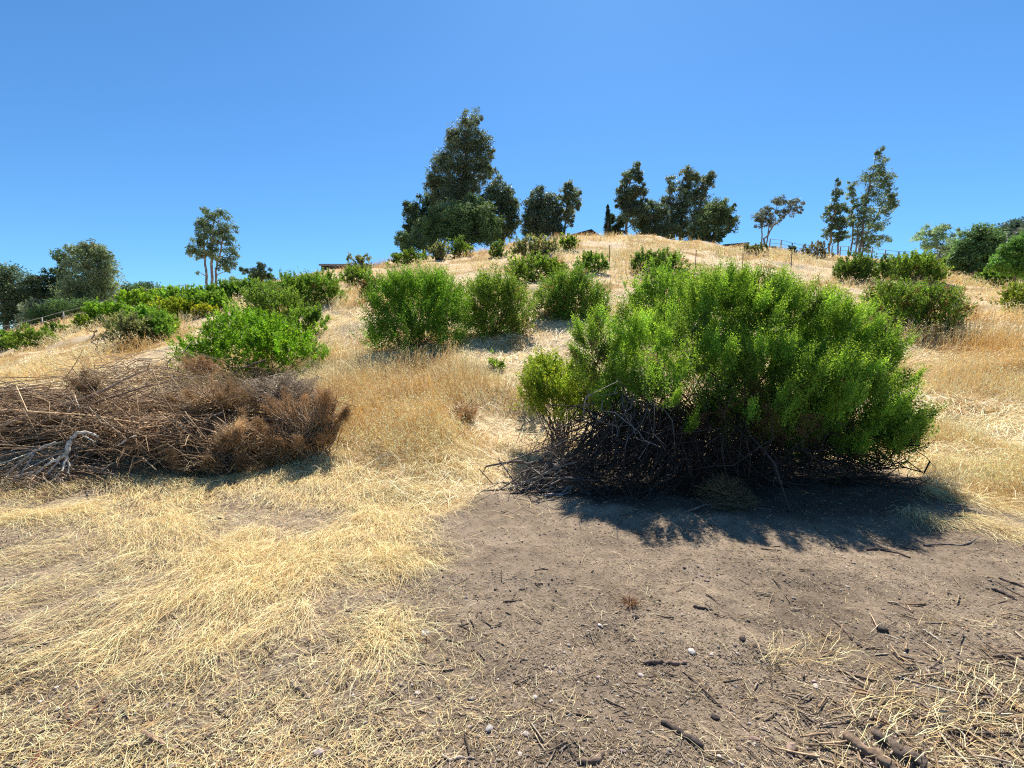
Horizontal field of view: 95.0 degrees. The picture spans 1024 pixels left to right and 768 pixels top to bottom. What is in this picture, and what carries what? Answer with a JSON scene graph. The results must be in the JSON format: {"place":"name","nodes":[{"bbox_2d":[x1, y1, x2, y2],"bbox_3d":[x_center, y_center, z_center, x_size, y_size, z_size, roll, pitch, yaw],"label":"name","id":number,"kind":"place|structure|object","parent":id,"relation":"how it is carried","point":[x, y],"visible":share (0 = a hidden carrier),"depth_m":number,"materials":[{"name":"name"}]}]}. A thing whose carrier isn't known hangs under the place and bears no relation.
{"place":"outdoors","nodes":[
{"label":"outdoors","id":0,"kind":"place"},
{"bbox_2d":[0,235,1023,767],"bbox_3d":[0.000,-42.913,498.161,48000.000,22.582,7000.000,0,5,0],"label":"ground","id":1,"kind":"structure","parent":0,"point":[872,499],"depth_m":2.96,"materials":[{"name":"soil"}]},
{"bbox_2d":[0,261,48,330],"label":"broadleaf tree","id":2,"kind":"object","parent":1,"relation":"on","point":[12,292],"visible":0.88,"depth_m":54.66,"materials":[{"name":"green plant"}]},
{"bbox_2d":[10,296,48,329],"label":"feathery tree","id":3,"kind":"object","parent":1,"relation":"on","point":[23,309],"visible":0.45,"depth_m":49.09,"materials":[{"name":"green plant"}]},
{"bbox_2d":[0,322,59,351],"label":"coyote brush","id":4,"kind":"object","parent":1,"relation":"on","point":[29,335],"visible":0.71,"depth_m":22.21,"materials":[{"name":"green plant"}]},
{"bbox_2d":[0,465,90,502],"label":"dead bush","id":5,"kind":"object","parent":1,"relation":"on","point":[32,483],"visible":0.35,"depth_m":5.04,"materials":[{"name":"plant"}]},
{"bbox_2d":[16,248,77,309],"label":"conifer tree","id":6,"kind":"object","parent":1,"relation":"on","point":[53,278],"visible":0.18,"depth_m":56.15,"materials":[{"name":"green plant"}]},
{"bbox_2d":[39,321,68,331],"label":"coyote brush","id":7,"kind":"object","parent":1,"relation":"on","point":[52,325],"visible":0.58,"depth_m":28.09,"materials":[{"name":"green plant"}]},
{"bbox_2d":[26,296,110,324],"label":"round shrub","id":8,"kind":"object","parent":1,"relation":"on","point":[61,304],"visible":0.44,"depth_m":48.18,"materials":[{"name":"green plant"}]},
{"bbox_2d":[68,313,95,329],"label":"coyote brush","id":9,"kind":"object","parent":1,"relation":"on","point":[81,320],"visible":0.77,"depth_m":24.20,"materials":[{"name":"green plant"}]},
{"bbox_2d":[46,238,130,302],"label":"eucalyptus tree","id":10,"kind":"object","parent":1,"relation":"on","point":[98,271],"visible":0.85,"depth_m":52.24,"materials":[{"name":"green plant"}]},
{"bbox_2d":[73,296,134,325],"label":"coyote brush","id":11,"kind":"object","parent":1,"relation":"on","point":[91,309],"visible":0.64,"depth_m":25.14,"materials":[{"name":"green plant"}]},
{"bbox_2d":[95,308,155,346],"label":"grey shrub","id":12,"kind":"object","parent":1,"relation":"on","point":[124,325],"visible":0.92,"depth_m":16.48,"materials":[{"name":"green plant"}]},
{"bbox_2d":[112,286,160,307],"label":"coyote brush","id":13,"kind":"object","parent":1,"relation":"on","point":[124,297],"visible":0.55,"depth_m":27.86,"materials":[{"name":"green plant"}]},
{"bbox_2d":[120,281,166,295],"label":"broadleaf tree","id":14,"kind":"object","parent":1,"relation":"on","point":[130,286],"visible":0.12,"depth_m":46.55,"materials":[{"name":"green plant"}]},
{"bbox_2d":[111,302,181,338],"bbox_3d":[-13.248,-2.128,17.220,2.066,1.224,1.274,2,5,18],"label":"coyote brush","id":15,"kind":"object","parent":1,"relation":"on","point":[156,323],"visible":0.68,"depth_m":16.95,"materials":[{"name":"green plant"}]},
{"bbox_2d":[140,730,166,747],"bbox_3d":[-1.439,1.416,1.875,0.175,0.035,0.028,3,6,26],"label":"stick","id":16,"kind":"object","parent":1,"relation":"on","point":[149,736],"visible":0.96,"depth_m":1.86,"materials":[{"name":"brown wood"}]},
{"bbox_2d":[147,295,193,318],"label":"coyote brush","id":17,"kind":"object","parent":1,"relation":"on","point":[172,305],"visible":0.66,"depth_m":22.25,"materials":[{"name":"green plant"}]},
{"bbox_2d":[148,283,203,300],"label":"coyote brush","id":18,"kind":"object","parent":1,"relation":"on","point":[175,290],"visible":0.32,"depth_m":27.48,"materials":[{"name":"green plant"}]},
{"bbox_2d":[0,341,356,499],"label":"dead twigs","id":19,"kind":"object","parent":1,"relation":"on","point":[143,420],"visible":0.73,"depth_m":5.83,"materials":[{"name":"brown wood"}]},
{"bbox_2d":[5,441,55,485],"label":"branch","id":20,"kind":"object","parent":19,"relation":"on","point":[31,454],"visible":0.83,"depth_m":5.20,"materials":[{"name":"grey wood"}]},
{"bbox_2d":[5,431,98,484],"bbox_3d":[-5.062,0.821,5.144,0.831,0.544,0.271,-3,6,-28],"label":"branch","id":21,"kind":"object","parent":19,"relation":"on","point":[67,449],"visible":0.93,"depth_m":5.23,"materials":[{"name":"grey wood"}]},
{"bbox_2d":[0,367,152,428],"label":"branch","id":22,"kind":"object","parent":19,"relation":"on","point":[74,401],"visible":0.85,"depth_m":5.99,"materials":[{"name":"brown wood"}]},
{"bbox_2d":[61,366,113,416],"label":"dead bush","id":23,"kind":"object","parent":19,"relation":"on","point":[95,385],"visible":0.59,"depth_m":6.30,"materials":[{"name":"brown plant"}]},
{"bbox_2d":[31,384,152,427],"bbox_3d":[-5.251,0.264,5.892,1.232,0.492,0.075,-2,6,-24],"label":"branch","id":24,"kind":"object","parent":19,"relation":"on","point":[74,409],"visible":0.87,"depth_m":5.87,"materials":[{"name":"brown wood"}]},
{"bbox_2d":[178,352,226,381],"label":"dead bush","id":25,"kind":"object","parent":19,"relation":"on","point":[203,362],"visible":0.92,"depth_m":8.53,"materials":[{"name":"brown plant"}]},
{"bbox_2d":[155,369,261,422],"bbox_3d":[-4.042,0.195,6.137,1.367,0.784,1.028,0,5,0],"label":"dead bush","id":26,"kind":"object","parent":19,"relation":"on","point":[210,403],"visible":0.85,"depth_m":6.12,"materials":[{"name":"brown plant"}]},
{"bbox_2d":[207,413,265,456],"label":"dead bush","id":27,"kind":"object","parent":19,"relation":"on","point":[243,433],"visible":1,"depth_m":5.46,"materials":[{"name":"brown plant"}]},
{"bbox_2d":[235,369,336,416],"bbox_3d":[-3.161,0.109,6.577,1.406,0.764,0.928,-2,5,-19],"label":"dead bush","id":28,"kind":"object","parent":19,"relation":"on","point":[266,388],"visible":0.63,"depth_m":6.48,"materials":[{"name":"brown plant"}]},
{"bbox_2d":[146,434,255,480],"bbox_3d":[-3.709,0.843,5.538,1.476,0.537,0.734,1,5,16],"label":"dead bush","id":29,"kind":"object","parent":1,"relation":"on","point":[219,463],"visible":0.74,"depth_m":5.42,"materials":[{"name":"brown plant"}]},
{"bbox_2d":[191,302,221,318],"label":"coyote brush","id":30,"kind":"object","parent":1,"relation":"on","point":[204,307],"visible":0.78,"depth_m":21.42,"materials":[{"name":"green plant"}]},
{"bbox_2d":[183,286,237,311],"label":"coyote brush","id":31,"kind":"object","parent":1,"relation":"on","point":[212,298],"visible":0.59,"depth_m":22.87,"materials":[{"name":"green plant"}]},
{"bbox_2d":[184,206,241,284],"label":"eucalyptus tree","id":32,"kind":"object","parent":1,"relation":"on","point":[201,223],"visible":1,"depth_m":44.77,"materials":[{"name":"green plant"}]},
{"bbox_2d":[198,278,250,301],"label":"coyote brush","id":33,"kind":"object","parent":1,"relation":"on","point":[221,287],"visible":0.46,"depth_m":26.18,"materials":[{"name":"green plant"}]},
{"bbox_2d":[164,300,330,383],"bbox_3d":[-5.803,-0.913,10.373,2.882,1.940,3.028,-5,7,-43],"label":"coyote brush","id":34,"kind":"object","parent":1,"relation":"on","point":[257,337],"visible":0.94,"depth_m":10.11,"materials":[{"name":"green plant"}]},
{"bbox_2d":[225,276,276,298],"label":"coyote brush","id":35,"kind":"object","parent":1,"relation":"on","point":[238,282],"visible":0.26,"depth_m":26.43,"materials":[{"name":"green plant"}]},
{"bbox_2d":[239,261,276,281],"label":"tree","id":36,"kind":"object","parent":1,"relation":"on","point":[260,271],"visible":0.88,"depth_m":42.97,"materials":[{"name":"green plant"}]},
{"bbox_2d":[228,277,307,332],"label":"coyote brush","id":37,"kind":"object","parent":1,"relation":"on","point":[265,302],"visible":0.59,"depth_m":14.67,"materials":[{"name":"green plant"}]},
{"bbox_2d":[249,411,302,469],"bbox_3d":[-2.921,0.688,5.843,0.714,0.740,0.681,0,5,0],"label":"dead bush","id":38,"kind":"object","parent":1,"relation":"on","point":[284,454],"visible":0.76,"depth_m":5.72,"materials":[{"name":"brown plant"}]},
{"bbox_2d":[257,383,355,461],"bbox_3d":[-2.638,0.474,5.850,1.371,0.962,0.861,2,5,18],"label":"dead bush","id":39,"kind":"object","parent":1,"relation":"on","point":[319,428],"visible":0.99,"depth_m":5.85,"materials":[{"name":"brown plant"}]},
{"bbox_2d":[286,301,330,337],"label":"coyote brush","id":40,"kind":"object","parent":1,"relation":"on","point":[311,316],"visible":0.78,"depth_m":12.87,"materials":[{"name":"green plant"}]},
{"bbox_2d":[263,266,353,309],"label":"coyote brush","id":41,"kind":"object","parent":1,"relation":"on","point":[315,282],"visible":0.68,"depth_m":17.51,"materials":[{"name":"green plant"}]},
{"bbox_2d":[339,264,372,285],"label":"coyote brush","id":42,"kind":"object","parent":1,"relation":"on","point":[355,272],"visible":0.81,"depth_m":24.46,"materials":[{"name":"green plant"}]},
{"bbox_2d":[345,253,374,269],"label":"grey shrub","id":43,"kind":"object","parent":1,"relation":"on","point":[359,259],"visible":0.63,"depth_m":31.98,"materials":[{"name":"green plant"}]},
{"bbox_2d":[385,247,427,265],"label":"coyote brush","id":44,"kind":"object","parent":1,"relation":"on","point":[404,257],"visible":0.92,"depth_m":32.95,"materials":[{"name":"green plant"}]},
{"bbox_2d":[349,250,477,353],"bbox_3d":[-2.189,-1.815,10.413,2.756,2.493,2.450,-3,6,-30],"label":"coyote brush","id":45,"kind":"object","parent":1,"relation":"on","point":[437,301],"visible":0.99,"depth_m":10.13,"materials":[{"name":"green plant"}]},
{"bbox_2d":[398,191,444,254],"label":"broadleaf tree","id":46,"kind":"object","parent":1,"relation":"on","point":[412,210],"visible":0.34,"depth_m":52.01,"materials":[{"name":"green plant"}]},
{"bbox_2d":[423,238,452,260],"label":"coyote brush","id":47,"kind":"object","parent":1,"relation":"on","point":[437,251],"visible":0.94,"depth_m":33.41,"materials":[{"name":"green plant"}]},
{"bbox_2d":[393,191,504,255],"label":"leafy tree","id":48,"kind":"object","parent":1,"relation":"on","point":[467,220],"visible":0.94,"depth_m":44.13,"materials":[{"name":"green plant"}]},
{"bbox_2d":[446,234,470,258],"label":"coyote brush","id":49,"kind":"object","parent":1,"relation":"on","point":[461,245],"visible":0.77,"depth_m":35.41,"materials":[{"name":"green plant"}]},
{"bbox_2d":[422,106,498,250],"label":"eucalyptus tree","id":50,"kind":"object","parent":1,"relation":"on","point":[439,186],"visible":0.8,"depth_m":49.34,"materials":[{"name":"green plant"}]},
{"bbox_2d":[445,398,482,423],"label":"dead bush","id":51,"kind":"object","parent":1,"relation":"on","point":[469,415],"visible":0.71,"depth_m":6.75,"materials":[{"name":"brown plant"}]},
{"bbox_2d":[454,256,542,340],"bbox_3d":[-0.431,-1.923,11.423,2.416,2.269,1.866,0,5,0],"label":"coyote brush","id":52,"kind":"object","parent":1,"relation":"on","point":[484,287],"visible":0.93,"depth_m":11.08,"materials":[{"name":"green plant"}]},
{"bbox_2d":[488,238,508,256],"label":"coyote brush","id":53,"kind":"object","parent":1,"relation":"on","point":[499,251],"visible":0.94,"depth_m":30.18,"materials":[{"name":"green plant"}]},
{"bbox_2d":[480,163,521,244],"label":"eucalyptus tree","id":54,"kind":"object","parent":1,"relation":"on","point":[506,203],"visible":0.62,"depth_m":48.07,"materials":[{"name":"green plant"}]},
{"bbox_2d":[0,405,1023,767],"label":"straw","id":55,"kind":"object","parent":1,"relation":"on","point":[282,547],"visible":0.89,"depth_m":3.13,"materials":[{"name":"beige plant"}]},
{"bbox_2d":[1,666,134,767],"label":"stick","id":56,"kind":"object","parent":55,"relation":"on","point":[57,739],"visible":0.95,"depth_m":1.88,"materials":[{"name":"brown wood"}]},
{"bbox_2d":[0,231,1023,517],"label":"dry grass","id":57,"kind":"structure","parent":1,"relation":"on","point":[994,377],"depth_m":8.07,"materials":[{"name":"plant"}]},
{"bbox_2d":[0,490,1023,767],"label":"bark litter","id":58,"kind":"object","parent":1,"relation":"on","point":[810,716],"visible":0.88,"depth_m":2.17,"materials":[{"name":"brown wood"}]},
{"bbox_2d":[508,233,561,258],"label":"coyote brush","id":59,"kind":"object","parent":1,"relation":"on","point":[522,245],"visible":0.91,"depth_m":25.86,"materials":[{"name":"green plant"}]},
{"bbox_2d":[503,249,568,282],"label":"coyote brush","id":60,"kind":"object","parent":1,"relation":"on","point":[530,269],"visible":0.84,"depth_m":18.22,"materials":[{"name":"green plant"}]},
{"bbox_2d":[519,184,565,241],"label":"eucalyptus tree","id":61,"kind":"object","parent":1,"relation":"on","point":[540,205],"visible":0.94,"depth_m":46.04,"materials":[{"name":"green plant"}]},
{"bbox_2d":[507,345,603,453],"bbox_3d":[0.643,0.209,6.343,1.428,1.495,1.140,0,5,0],"label":"coyote brush","id":62,"kind":"object","parent":1,"relation":"on","point":[546,379],"visible":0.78,"depth_m":6.16,"materials":[{"name":"green plant"}]},
{"bbox_2d":[558,232,579,249],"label":"coyote brush","id":63,"kind":"object","parent":1,"relation":"on","point":[570,240],"visible":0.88,"depth_m":27.38,"materials":[{"name":"green plant"}]},
{"bbox_2d":[556,179,582,236],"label":"eucalyptus tree","id":64,"kind":"object","parent":1,"relation":"on","point":[568,197],"visible":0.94,"depth_m":47.27,"materials":[{"name":"green plant"}]},
{"bbox_2d":[525,259,615,320],"bbox_3d":[1.450,-2.381,12.739,2.828,1.973,2.001,0,5,0],"label":"coyote brush","id":65,"kind":"object","parent":1,"relation":"on","point":[558,302],"visible":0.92,"depth_m":12.37,"materials":[{"name":"green plant"}]},
{"bbox_2d":[572,250,609,272],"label":"coyote brush","id":66,"kind":"object","parent":1,"relation":"on","point":[590,258],"visible":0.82,"depth_m":19.05,"materials":[{"name":"green plant"}]},
{"bbox_2d":[577,750,604,764],"bbox_3d":[0.306,1.435,1.789,0.119,0.030,0.039,-2,6,-23],"label":"stick","id":67,"kind":"object","parent":1,"relation":"on","point":[597,758],"visible":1,"depth_m":1.78,"materials":[{"name":"brown wood"}]},
{"bbox_2d":[603,204,612,236],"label":"italian cypress","id":68,"kind":"object","parent":1,"relation":"on","point":[607,226],"visible":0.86,"depth_m":43.65,"materials":[{"name":"green plant"}]},
{"bbox_2d":[610,213,628,235],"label":"broadleaf tree","id":69,"kind":"object","parent":1,"relation":"on","point":[618,225],"visible":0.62,"depth_m":47.58,"materials":[{"name":"green plant"}]},
{"bbox_2d":[613,160,652,234],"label":"eucalyptus tree","id":70,"kind":"object","parent":1,"relation":"on","point":[629,204],"visible":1,"depth_m":45.23,"materials":[{"name":"green plant"}]},
{"bbox_2d":[631,198,680,237],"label":"tree","id":71,"kind":"object","parent":1,"relation":"on","point":[660,227],"visible":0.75,"depth_m":46.35,"materials":[{"name":"green plant"}]},
{"bbox_2d":[613,248,699,318],"bbox_3d":[4.242,-2.673,13.232,2.846,2.340,1.957,0,5,0],"label":"coyote brush","id":72,"kind":"object","parent":1,"relation":"on","point":[660,287],"visible":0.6,"depth_m":13.02,"materials":[{"name":"green plant"}]},
{"bbox_2d":[628,245,693,276],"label":"coyote brush","id":73,"kind":"object","parent":1,"relation":"on","point":[660,257],"visible":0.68,"depth_m":18.86,"materials":[{"name":"green plant"}]},
{"bbox_2d":[641,658,686,665],"bbox_3d":[0.771,1.413,2.384,0.224,0.033,0.033,1,5,9],"label":"stick","id":74,"kind":"object","parent":1,"relation":"on","point":[668,662],"visible":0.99,"depth_m":2.38,"materials":[{"name":"brown wood"}]},
{"bbox_2d":[661,720,703,749],"bbox_3d":[0.685,1.417,1.902,0.036,0.040,0.187,-4,7,-39],"label":"stick","id":75,"kind":"object","parent":1,"relation":"on","point":[692,738],"visible":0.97,"depth_m":1.88,"materials":[{"name":"brown wood"}]},
{"bbox_2d":[659,164,716,240],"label":"eucalyptus tree","id":76,"kind":"object","parent":1,"relation":"on","point":[685,201],"visible":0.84,"depth_m":48.06,"materials":[{"name":"green plant"}]},
{"bbox_2d":[688,196,740,243],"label":"tree","id":77,"kind":"object","parent":1,"relation":"on","point":[716,216],"visible":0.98,"depth_m":44.23,"materials":[{"name":"green plant"}]},
{"bbox_2d":[479,247,951,515],"bbox_3d":[2.327,-0.199,5.545,5.367,2.861,3.187,0,5,0],"label":"coyote brush","id":78,"kind":"object","parent":1,"relation":"on","point":[811,395],"visible":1,"depth_m":5.10,"materials":[{"name":"green plant"}]},
{"bbox_2d":[502,460,581,518],"bbox_3d":[0.318,1.017,4.554,0.853,0.336,0.951,0,5,0],"label":"stick","id":79,"kind":"object","parent":78,"relation":"attached to","point":[547,472],"visible":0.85,"depth_m":4.95,"materials":[{"name":"brown wood"}]},
{"bbox_2d":[681,470,763,511],"bbox_3d":[2.145,1.028,4.716,0.822,0.332,0.782,0,5,0],"label":"clump","id":80,"kind":"object","parent":1,"relation":"on","point":[707,485],"visible":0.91,"depth_m":4.61,"materials":[{"name":"plant"}]},
{"bbox_2d":[740,242,767,253],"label":"coyote brush","id":81,"kind":"object","parent":1,"relation":"on","point":[760,246],"visible":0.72,"depth_m":31.82,"materials":[{"name":"green plant"}]},
{"bbox_2d":[750,194,805,245],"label":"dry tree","id":82,"kind":"object","parent":1,"relation":"on","point":[760,217],"visible":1,"depth_m":42.62,"materials":[{"name":"green plant"}]},
{"bbox_2d":[801,237,834,258],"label":"coyote brush","id":83,"kind":"object","parent":1,"relation":"on","point":[820,244],"visible":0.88,"depth_m":34.14,"materials":[{"name":"green plant"}]},
{"bbox_2d":[769,239,899,256],"bbox_3d":[27.789,-11.143,39.637,12.174,2.172,0.112,0,5,0],"label":"wire fence","id":84,"kind":"object","parent":1,"relation":"on","point":[840,250],"visible":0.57,"depth_m":39.58,"materials":[{"name":"metal"}]},
{"bbox_2d":[819,177,853,254],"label":"eucalyptus tree","id":85,"kind":"object","parent":1,"relation":"on","point":[836,208],"visible":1,"depth_m":44.56,"materials":[{"name":"green plant"}]},
{"bbox_2d":[845,180,858,255],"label":"eucalyptus tree","id":86,"kind":"object","parent":1,"relation":"on","point":[851,190],"visible":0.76,"depth_m":45.44,"materials":[{"name":"green plant"}]},
{"bbox_2d":[831,250,899,284],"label":"coyote brush","id":87,"kind":"object","parent":1,"relation":"on","point":[854,268],"visible":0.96,"depth_m":22.54,"materials":[{"name":"green plant"}]},
{"bbox_2d":[842,730,896,767],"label":"stick","id":88,"kind":"object","parent":1,"relation":"on","point":[858,744],"visible":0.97,"depth_m":1.81,"materials":[{"name":"brown wood"}]},
{"bbox_2d":[847,145,900,253],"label":"eucalyptus tree","id":89,"kind":"object","parent":1,"relation":"on","point":[866,242],"visible":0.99,"depth_m":44.48,"materials":[{"name":"green plant"}]},
{"bbox_2d":[871,729,931,767],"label":"stick","id":90,"kind":"object","parent":1,"relation":"on","point":[899,751],"visible":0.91,"depth_m":1.79,"materials":[{"name":"brown wood"}]},
{"bbox_2d":[878,248,954,282],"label":"coyote brush","id":91,"kind":"object","parent":1,"relation":"on","point":[922,263],"visible":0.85,"depth_m":24.10,"materials":[{"name":"green plant"}]},
{"bbox_2d":[858,274,977,334],"bbox_3d":[10.825,-2.017,12.801,3.335,1.988,2.162,0,5,0],"label":"coyote brush","id":92,"kind":"object","parent":1,"relation":"on","point":[905,302],"visible":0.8,"depth_m":12.32,"materials":[{"name":"green plant"}]},
{"bbox_2d":[909,222,960,254],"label":"feathery tree","id":93,"kind":"object","parent":1,"relation":"on","point":[940,229],"visible":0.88,"depth_m":42.83,"materials":[{"name":"green plant"}]},
{"bbox_2d":[939,282,982,328],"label":"dry bush","id":94,"kind":"object","parent":1,"relation":"on","point":[965,287],"visible":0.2,"depth_m":13.45,"materials":[{"name":"brown plant"}]},
{"bbox_2d":[900,654,1023,703],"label":"stick","id":95,"kind":"object","parent":1,"relation":"on","point":[911,658],"visible":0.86,"depth_m":2.30,"materials":[{"name":"brown wood"}]},
{"bbox_2d":[944,222,1013,274],"bbox_3d":[37.086,-10.551,37.267,5.263,4.548,4.147,0,5,0],"label":"broadleaf tree","id":96,"kind":"object","parent":1,"relation":"on","point":[975,247],"visible":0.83,"depth_m":36.62,"materials":[{"name":"green plant"}]},
{"bbox_2d":[970,267,1023,286],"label":"coyote brush","id":97,"kind":"object","parent":1,"relation":"on","point":[991,274],"visible":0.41,"depth_m":27.23,"materials":[{"name":"green plant"}]},
{"bbox_2d":[979,279,1023,312],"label":"coyote brush","id":98,"kind":"object","parent":1,"relation":"on","point":[1009,294],"visible":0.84,"depth_m":15.41,"materials":[{"name":"green plant"}]},
{"bbox_2d":[986,229,1023,283],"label":"leafy shrub","id":99,"kind":"object","parent":1,"relation":"on","point":[1009,254],"visible":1,"depth_m":23.39,"materials":[{"name":"green plant"}]},
{"bbox_2d":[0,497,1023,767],"bbox_3d":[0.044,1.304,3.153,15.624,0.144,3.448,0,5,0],"label":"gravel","id":100,"kind":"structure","parent":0,"point":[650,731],"depth_m":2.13,"materials":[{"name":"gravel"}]},
{"bbox_2d":[0,0,1023,328],"label":"sky","id":101,"kind":"structure","parent":0,"point":[312,123],"materials":[{"name":"blue"}]},
{"bbox_2d":[933,223,1023,273],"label":"wooded hill","id":102,"kind":"structure","parent":0,"point":[1018,228],"depth_m":223.42,"materials":[{"name":"green plant"}]},
{"bbox_2d":[915,216,1023,271],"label":"woods","id":103,"kind":"object","parent":102,"relation":"on","point":[1013,223],"visible":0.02,"depth_m":228.07,"materials":[{"name":"green plant"}]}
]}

